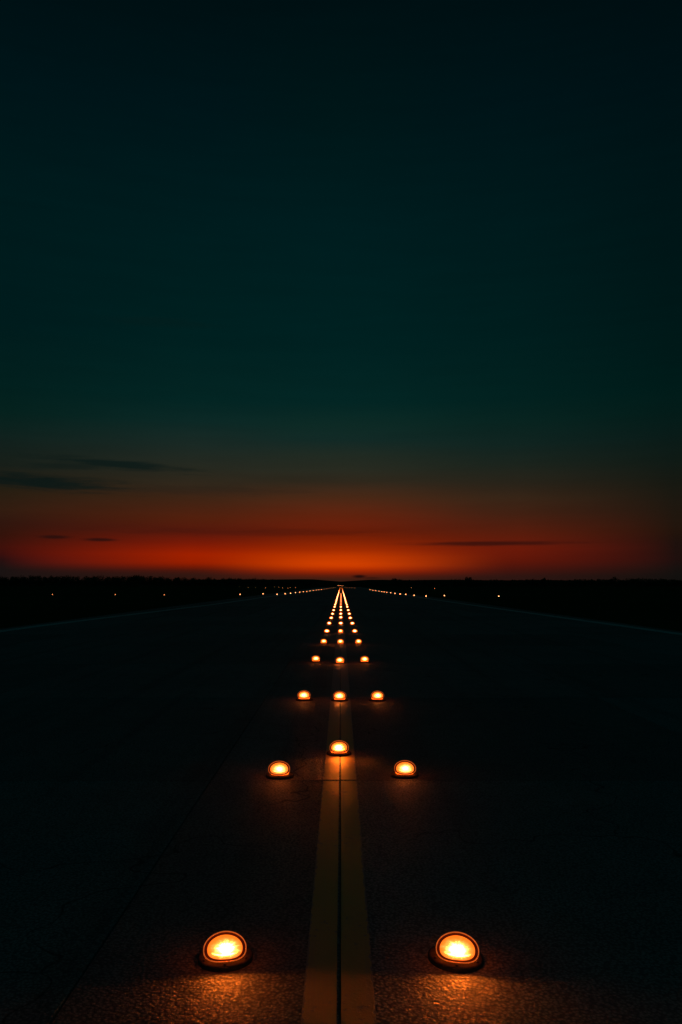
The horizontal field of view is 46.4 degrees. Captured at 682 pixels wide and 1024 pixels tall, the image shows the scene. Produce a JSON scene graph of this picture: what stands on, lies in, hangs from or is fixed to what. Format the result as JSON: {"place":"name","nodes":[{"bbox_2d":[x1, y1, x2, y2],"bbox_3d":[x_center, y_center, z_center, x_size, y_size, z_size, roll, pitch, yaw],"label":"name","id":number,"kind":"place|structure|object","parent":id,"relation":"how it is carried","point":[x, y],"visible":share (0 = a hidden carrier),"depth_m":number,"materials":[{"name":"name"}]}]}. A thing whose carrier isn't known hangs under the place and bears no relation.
{"place":"outdoors","nodes":[
{"label":"outdoors","id":0,"kind":"place"},
{"bbox_2d":[227,756,340,1023],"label":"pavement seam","id":1,"kind":"object","parent":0,"point":[340,930],"depth_m":3.50,"materials":[{"name":"black asphalt"}]},
{"bbox_2d":[0,587,681,1023],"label":"taxiway","id":2,"kind":"structure","parent":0,"point":[158,829],"depth_m":5.34,"materials":[{"name":"black asphalt"}]},
{"bbox_2d":[0,587,323,631],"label":"edge marking","id":3,"kind":"object","parent":2,"relation":"on","point":[118,616],"visible":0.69,"depth_m":36.26,"materials":[{"name":"white paint"}]},
{"bbox_2d":[197,931,252,972],"bbox_3d":[-0.466,1.734,3.211,0.222,0.132,0.222,0,-5,-7],"label":"inset light","id":4,"kind":"object","parent":2,"relation":"on","point":[225,951],"visible":1,"depth_m":3.13,"materials":[{"name":"glass"}]},
{"bbox_2d":[266,761,293,779],"bbox_3d":[-0.480,2.012,6.263,0.222,0.132,0.222,0,-5,1],"label":"inset light","id":5,"kind":"object","parent":2,"relation":"on","point":[278,770],"visible":1,"depth_m":6.18,"materials":[{"name":"glass"}]},
{"bbox_2d":[296,690,312,700],"bbox_3d":[-0.480,2.388,10.396,0.222,0.132,0.222,0,-5,0],"label":"inset light","id":6,"kind":"object","parent":2,"relation":"on","point":[303,695],"visible":1,"depth_m":10.31,"materials":[{"name":"glass"}]},
{"bbox_2d":[310,655,321,661],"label":"inset light","id":7,"kind":"object","parent":2,"relation":"on","point":[315,658],"visible":1,"depth_m":15.43,"materials":[{"name":"glass"}]},
{"bbox_2d":[319,639,327,643],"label":"inset light","id":8,"kind":"object","parent":2,"relation":"on","point":[323,641],"visible":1,"depth_m":20.16,"materials":[{"name":"glass"}]},
{"bbox_2d":[326,740,350,756],"bbox_3d":[-0.018,2.086,7.080,0.222,0.132,0.222,0,-5,-2],"label":"inset light","id":9,"kind":"object","parent":2,"relation":"on","point":[339,748],"visible":1,"depth_m":7.00,"materials":[{"name":"glass"}]},
{"bbox_2d":[301,590,376,1023],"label":"centreline marking","id":10,"kind":"object","parent":2,"relation":"on","point":[319,1005],"visible":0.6,"depth_m":3.78,"materials":[{"name":"yellow paint"}]},
{"bbox_2d":[331,691,347,701],"bbox_3d":[-0.018,2.382,10.337,0.222,0.132,0.222,0,-5,-1],"label":"inset light","id":11,"kind":"object","parent":2,"relation":"on","point":[339,696],"visible":1,"depth_m":10.26,"materials":[{"name":"glass"}]},
{"bbox_2d":[334,657,345,663],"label":"inset light","id":12,"kind":"object","parent":2,"relation":"on","point":[340,660],"visible":1,"depth_m":15.11,"materials":[{"name":"glass"}]},
{"bbox_2d":[336,639,344,643],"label":"inset light","id":13,"kind":"object","parent":2,"relation":"on","point":[340,641],"visible":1,"depth_m":20.11,"materials":[{"name":"glass"}]},
{"bbox_2d":[354,639,362,643],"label":"inset light","id":14,"kind":"object","parent":2,"relation":"on","point":[358,641],"visible":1,"depth_m":20.13,"materials":[{"name":"glass"}]},
{"bbox_2d":[359,656,369,662],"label":"inset light","id":15,"kind":"object","parent":2,"relation":"on","point":[364,659],"visible":1,"depth_m":15.31,"materials":[{"name":"glass"}]},
{"bbox_2d":[369,691,385,701],"bbox_3d":[0.470,2.384,10.357,0.222,0.132,0.222,0,-5,-1],"label":"inset light","id":16,"kind":"object","parent":2,"relation":"on","point":[377,696],"visible":1,"depth_m":10.28,"materials":[{"name":"glass"}]},
{"bbox_2d":[390,760,418,778],"bbox_3d":[0.500,2.014,6.283,0.222,0.132,0.222,0,-5,0],"label":"inset light","id":17,"kind":"object","parent":2,"relation":"on","point":[404,769],"visible":1,"depth_m":6.20,"materials":[{"name":"glass"}]},
{"bbox_2d":[428,931,483,973],"bbox_3d":[0.464,1.734,3.205,0.222,0.132,0.222,3,-5,5],"label":"inset light","id":18,"kind":"object","parent":2,"relation":"on","point":[455,952],"visible":1,"depth_m":3.13,"materials":[{"name":"glass"}]},
{"bbox_2d":[358,587,681,634],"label":"edge marking","id":19,"kind":"object","parent":2,"relation":"on","point":[566,618],"visible":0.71,"depth_m":33.24,"materials":[{"name":"white paint"}]},
{"bbox_2d":[0,586,681,630],"bbox_3d":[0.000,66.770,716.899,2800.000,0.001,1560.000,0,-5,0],"label":"ground","id":20,"kind":"structure","parent":0,"point":[660,607],"depth_m":82.83,"materials":[{"name":"black"}]},
{"bbox_2d":[0,575,681,586],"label":"distant woods","id":21,"kind":"object","parent":20,"relation":"on","point":[76,581],"visible":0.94,"depth_m":455.97,"materials":[{"name":"black plant"}]},
{"bbox_2d":[390,578,398,586],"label":"tree","id":22,"kind":"object","parent":20,"relation":"on","point":[395,582],"visible":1,"depth_m":437.53,"materials":[{"name":"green plant"}]},
{"bbox_2d":[0,0,681,581],"label":"sky","id":23,"kind":"structure","parent":0,"point":[330,290],"materials":[{"name":"teal"}]},
{"bbox_2d":[1,579,681,585],"bbox_3d":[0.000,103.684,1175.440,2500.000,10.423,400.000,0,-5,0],"label":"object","id":24,"kind":"structure","parent":0,"point":[358,581],"depth_m":1021.57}
]}

